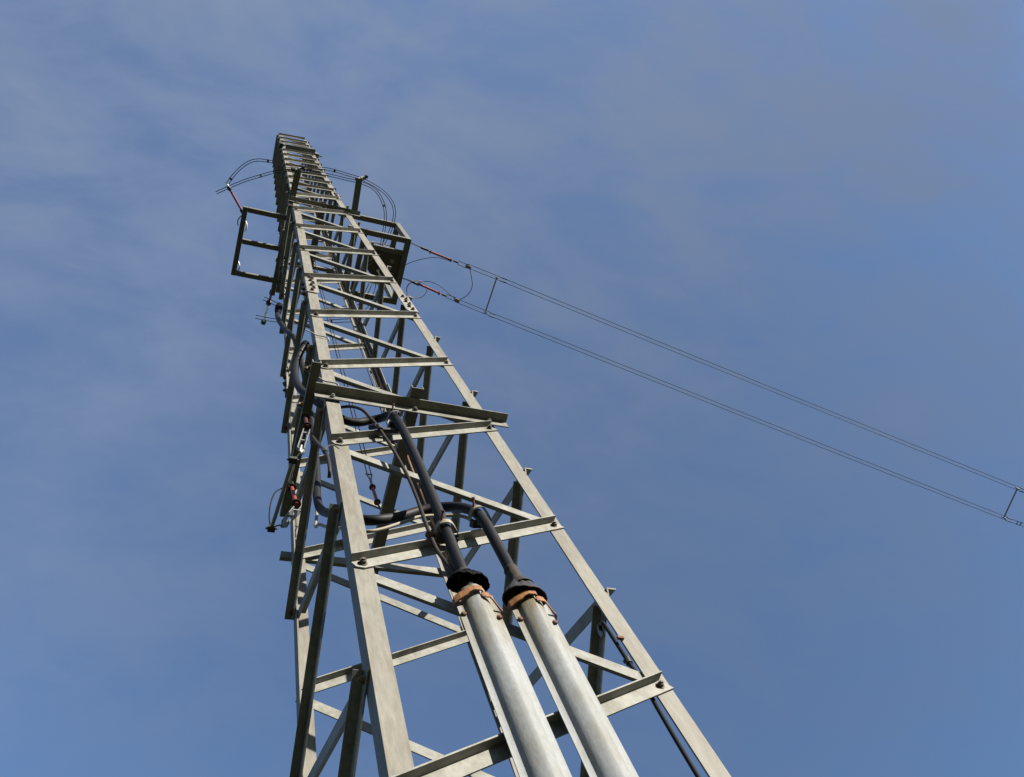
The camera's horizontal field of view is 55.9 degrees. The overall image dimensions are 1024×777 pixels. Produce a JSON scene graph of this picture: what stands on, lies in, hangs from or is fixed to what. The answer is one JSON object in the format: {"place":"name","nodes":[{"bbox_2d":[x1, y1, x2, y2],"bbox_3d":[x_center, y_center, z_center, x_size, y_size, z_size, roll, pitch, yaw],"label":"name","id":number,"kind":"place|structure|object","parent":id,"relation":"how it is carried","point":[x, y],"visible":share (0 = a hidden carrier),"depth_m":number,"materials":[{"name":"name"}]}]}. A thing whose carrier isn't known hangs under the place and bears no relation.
{"place":"outdoors","nodes":[
{"label":"outdoors","id":0,"kind":"place"},
{"bbox_2d":[0,0,1023,776],"label":"sky","id":1,"kind":"structure","parent":0,"point":[820,203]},
{"label":"ground","id":2,"kind":"structure","parent":0,"visible":0},
{"bbox_2d":[270,133,730,776],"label":"lattice tower","id":3,"kind":"structure","parent":2,"relation":"on","point":[372,675],"depth_m":5.01,"materials":[{"name":"metal"}]},
{"bbox_2d":[231,206,286,283],"bbox_3d":[-3.147,-1.791,12.074,0.573,0.075,0.875,10,-73,-18],"label":"equipment frame","id":4,"kind":"object","parent":3,"relation":"attached to","point":[240,241],"visible":0.91,"depth_m":12.01,"materials":[{"name":"metal"}]},
{"bbox_2d":[225,182,242,225],"bbox_3d":[-3.396,-2.290,11.902,0.128,0.135,0.531,-15,-67,-9],"label":"surge arrester","id":5,"kind":"object","parent":4,"relation":"attached to","point":[229,188],"visible":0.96,"depth_m":11.87,"materials":[{"name":"red plastic"}]},
{"bbox_2d":[261,290,272,324],"bbox_3d":[-3.197,-1.063,12.647,0.078,0.580,0.638,10,-73,-18],"label":"surge arrester","id":6,"kind":"object","parent":3,"relation":"on","point":[263,321],"visible":0.66,"depth_m":12.69,"materials":[{"name":"grey plastic"}]},
{"bbox_2d":[265,456,298,532],"bbox_3d":[-1.111,0.515,4.661,0.057,0.129,0.457,13,-73,-19],"label":"spacer rod","id":7,"kind":"object","parent":3,"relation":"attached to","point":[292,460],"visible":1,"depth_m":4.65,"materials":[{"name":"grey metal"}]},
{"bbox_2d":[268,486,289,524],"bbox_3d":[-1.206,0.593,5.033,0.124,0.512,0.059,10,-73,-18],"label":"jumper wire","id":8,"kind":"object","parent":7,"relation":"on","point":[271,502],"visible":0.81,"depth_m":4.99,"materials":[{"name":"grey metal"}]},
{"bbox_2d":[272,506,300,527],"bbox_3d":[-1.101,0.643,4.703,0.156,0.211,0.086,-16,-66,-9],"label":"link plate","id":9,"kind":"object","parent":7,"relation":"attached to","point":[285,523],"visible":1,"depth_m":4.71,"materials":[{"name":"metal"}]},
{"bbox_2d":[288,464,294,482],"bbox_3d":[-1.079,0.409,4.732,0.015,0.239,0.228,2,-70,-16],"label":"short rod","id":10,"kind":"object","parent":7,"relation":"on","point":[291,476],"visible":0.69,"depth_m":4.75,"materials":[{"name":"grey metal"}]},
{"bbox_2d":[296,428,309,456],"bbox_3d":[-1.028,0.278,4.748,0.108,0.390,0.053,29,-79,-23],"label":"link plate","id":11,"kind":"object","parent":7,"relation":"attached to","point":[301,450],"visible":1,"depth_m":4.72,"materials":[{"name":"metal"}]},
{"bbox_2d":[287,481,300,508],"bbox_3d":[-1.183,0.558,5.225,0.050,0.610,0.168,2,-70,-16],"label":"insulator","id":12,"kind":"object","parent":3,"relation":"hanging from","point":[296,503],"visible":0.93,"depth_m":5.11,"materials":[{"name":"red plastic"}]},
{"bbox_2d":[215,169,386,242],"bbox_3d":[-2.592,-2.397,12.133,2.149,0.016,0.724,10,-73,-18],"label":"jumper wire","id":13,"kind":"object","parent":3,"relation":"attached to","point":[384,205],"visible":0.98,"depth_m":12.06,"materials":[{"name":"grey metal"}]},
{"bbox_2d":[301,413,310,429],"bbox_3d":[-1.115,0.171,5.222,0.043,0.401,0.102,-4,-69,-14],"label":"insulator","id":14,"kind":"object","parent":3,"relation":"hanging from","point":[306,424],"visible":0.99,"depth_m":5.15,"materials":[{"name":"red plastic"}]},
{"bbox_2d":[227,159,395,244],"bbox_3d":[-2.442,-2.502,12.155,2.117,0.016,0.705,19,-76,-21],"label":"jumper wire","id":15,"kind":"object","parent":3,"relation":"attached to","point":[231,179],"visible":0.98,"depth_m":12.09,"materials":[{"name":"grey metal"}]},
{"bbox_2d":[303,423,338,477],"bbox_3d":[-0.949,0.287,4.846,0.097,1.264,0.309,10,-73,-18],"label":"earth lead","id":16,"kind":"object","parent":3,"relation":"hanging from","point":[322,448],"visible":0.83,"depth_m":4.47,"materials":[{"name":"grey metal"}]},
{"bbox_2d":[352,305,371,357],"bbox_3d":[-1.582,-0.618,10.133,0.023,1.750,0.051,-28,-65,-3],"label":"grey conduit","id":17,"kind":"object","parent":3,"relation":"attached to","point":[367,346],"visible":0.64,"depth_m":9.73,"materials":[{"name":"beige plastic"}]},
{"bbox_2d":[326,215,411,304],"bbox_3d":[-1.930,-1.768,12.912,0.855,1.150,0.920,10,-73,-18],"label":"equipment frame","id":18,"kind":"object","parent":3,"relation":"attached to","point":[405,239],"visible":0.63,"depth_m":12.54,"materials":[{"name":"metal"}]},
{"bbox_2d":[367,241,401,284],"bbox_3d":[-1.717,-1.636,12.618,0.450,0.359,0.504,10,-73,-18],"label":"switch plate","id":19,"kind":"object","parent":18,"relation":"attached to","point":[389,259],"visible":0.66,"depth_m":12.51,"materials":[{"name":"grey metal"}]},
{"bbox_2d":[255,284,378,322],"bbox_3d":[-2.441,-0.979,12.316,1.604,0.291,0.346,-13,-67,-10],"label":"jumper wire","id":20,"kind":"object","parent":19,"relation":"attached to","point":[324,320],"visible":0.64,"depth_m":12.25,"materials":[{"name":"grey metal"}]},
{"bbox_2d":[263,284,371,307],"bbox_3d":[-2.467,-1.120,12.355,1.384,0.072,0.292,-8,-68,-12],"label":"jumper wire","id":21,"kind":"object","parent":19,"relation":"attached to","point":[331,307],"visible":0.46,"depth_m":12.41,"materials":[{"name":"grey metal"}]},
{"bbox_2d":[403,278,446,296],"bbox_3d":[-1.137,-1.337,12.582,0.562,0.388,0.064,17,-75,-20],"label":"insulator","id":22,"kind":"object","parent":18,"relation":"attached to","point":[426,287],"visible":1,"depth_m":12.51,"materials":[{"name":"red plastic"}]},
{"bbox_2d":[406,280,426,298],"bbox_3d":[-1.242,-1.290,12.585,0.276,0.079,0.261,10,-73,-18],"label":"wire coil","id":23,"kind":"object","parent":22,"relation":"hanging from","point":[411,282],"visible":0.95,"depth_m":12.55,"materials":[{"name":"black metal"}]},
{"bbox_2d":[447,294,1023,526],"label":"overhead conductor","id":24,"kind":"object","parent":22,"relation":"attached to","point":[456,300],"visible":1,"depth_m":12.92,"materials":[{"name":"grey metal"}]},
{"bbox_2d":[1001,487,1019,519],"bbox_3d":[7.082,1.628,13.711,0.024,0.130,0.476,19,-76,-21],"label":"spacer bar","id":25,"kind":"object","parent":24,"relation":"attached to","point":[1010,503],"visible":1,"depth_m":13.71,"materials":[{"name":"grey metal"}]},
{"bbox_2d":[411,242,458,262],"bbox_3d":[-1.007,-1.755,12.514,0.632,0.288,0.058,16,-75,-20],"label":"insulator","id":26,"kind":"object","parent":18,"relation":"attached to","point":[434,253],"visible":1,"depth_m":12.49,"materials":[{"name":"red plastic"}]},
{"bbox_2d":[404,257,451,265],"bbox_3d":[-1.095,-1.647,12.507,0.606,0.188,0.067,-11,-67,-11],"label":"jumper wire","id":27,"kind":"object","parent":26,"relation":"attached to","point":[429,257],"visible":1,"depth_m":12.54,"materials":[{"name":"grey metal"}]},
{"bbox_2d":[457,261,1023,492],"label":"overhead conductor","id":28,"kind":"object","parent":26,"relation":"attached to","point":[467,266],"visible":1,"depth_m":12.85,"materials":[{"name":"grey metal"}]},
{"bbox_2d":[484,276,497,313],"bbox_3d":[-0.271,-1.213,12.519,0.024,0.140,0.490,16,-75,-20],"label":"spacer bar","id":29,"kind":"object","parent":28,"relation":"attached to","point":[496,277],"visible":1,"depth_m":12.51,"materials":[{"name":"grey metal"}]},
{"bbox_2d":[365,473,380,508],"bbox_3d":[-0.866,0.682,6.111,0.050,0.636,0.049,-23,-66,-6],"label":"insulator","id":30,"kind":"object","parent":3,"relation":"attached to","point":[372,487],"visible":0.88,"depth_m":6.17,"materials":[{"name":"red plastic"}]},
{"bbox_2d":[291,340,473,587],"bbox_3d":[-0.766,0.317,4.904,0.598,3.735,0.206,-22,-66,-6],"label":"power cable","id":31,"kind":"object","parent":3,"relation":"attached to","point":[447,536],"visible":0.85,"depth_m":4.48,"materials":[{"name":"black rubber"}]},
{"bbox_2d":[385,419,396,445],"bbox_3d":[-0.744,0.284,5.942,0.051,0.547,0.043,10,-73,-18],"label":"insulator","id":32,"kind":"object","parent":3,"relation":"attached to","point":[392,442],"visible":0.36,"depth_m":5.86,"materials":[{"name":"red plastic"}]},
{"bbox_2d":[314,509,479,532],"bbox_3d":[-0.797,0.449,4.959,0.880,1.843,0.390,-44,-65,4],"label":"tan cable","id":33,"kind":"object","parent":3,"relation":"attached to","point":[316,524],"visible":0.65,"depth_m":4.25,"materials":[{"name":"beige rubber"}]},
{"bbox_2d":[275,302,526,594],"bbox_3d":[-1.155,-0.027,6.304,1.061,6.700,0.373,-41,-65,2],"label":"power cable","id":34,"kind":"object","parent":3,"relation":"attached to","point":[481,517],"visible":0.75,"depth_m":4.28,"materials":[{"name":"black rubber"}]},
{"bbox_2d":[341,405,461,587],"bbox_3d":[-0.636,0.413,4.509,0.424,2.190,0.091,-16,-66,-9],"label":"earth lead","id":35,"kind":"object","parent":3,"relation":"attached to","point":[429,534],"visible":0.87,"depth_m":4.43,"materials":[{"name":"black rubber"}]},
{"bbox_2d":[374,368,451,573],"bbox_3d":[-0.047,1.562,4.618,0.037,10.400,0.124,-25,-65,-5],"label":"copper earth cable","id":36,"kind":"object","parent":3,"relation":"attached to","point":[418,484],"visible":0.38,"depth_m":6.88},
{"bbox_2d":[446,566,571,776],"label":"cable guard","id":37,"kind":"object","parent":3,"relation":"attached to","point":[533,747],"visible":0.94,"depth_m":3.01,"materials":[{"name":"grey metal"}]},
{"bbox_2d":[502,563,638,776],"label":"cable guard","id":38,"kind":"object","parent":3,"relation":"attached to","point":[601,751],"visible":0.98,"depth_m":3.10,"materials":[{"name":"grey metal"}]},
{"bbox_2d":[597,621,700,776],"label":"thin cable","id":39,"kind":"object","parent":3,"relation":"attached to","point":[627,661],"visible":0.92,"depth_m":3.30,"materials":[{"name":"rubber"}]},
{"bbox_3d":[-2.487,-1.614,12.083,0.050,0.607,0.043,10,-73,-18],"label":"insulator","id":40,"kind":"object","parent":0,"visible":0},
{"bbox_2d":[313,265,371,473],"bbox_3d":[-1.680,-0.469,9.103,0.034,5.990,0.007,10,-73,-18],"label":"upright wire","id":41,"kind":"object","parent":40,"relation":"hanging from","point":[344,374],"visible":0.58,"depth_m":8.43,"materials":[{"name":"grey metal"}]},
{"bbox_3d":[-2.374,-2.020,11.958,0.050,0.607,0.043,10,-73,-18],"label":"insulator","id":42,"kind":"object","parent":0,"visible":0},
{"bbox_2d":[321,231,385,412],"bbox_3d":[-1.555,-0.863,8.936,0.034,6.080,0.007,10,-73,-18],"label":"upright wire","id":43,"kind":"object","parent":42,"relation":"hanging from","point":[356,327],"visible":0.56,"depth_m":7.94,"materials":[{"name":"grey metal"}]}
]}

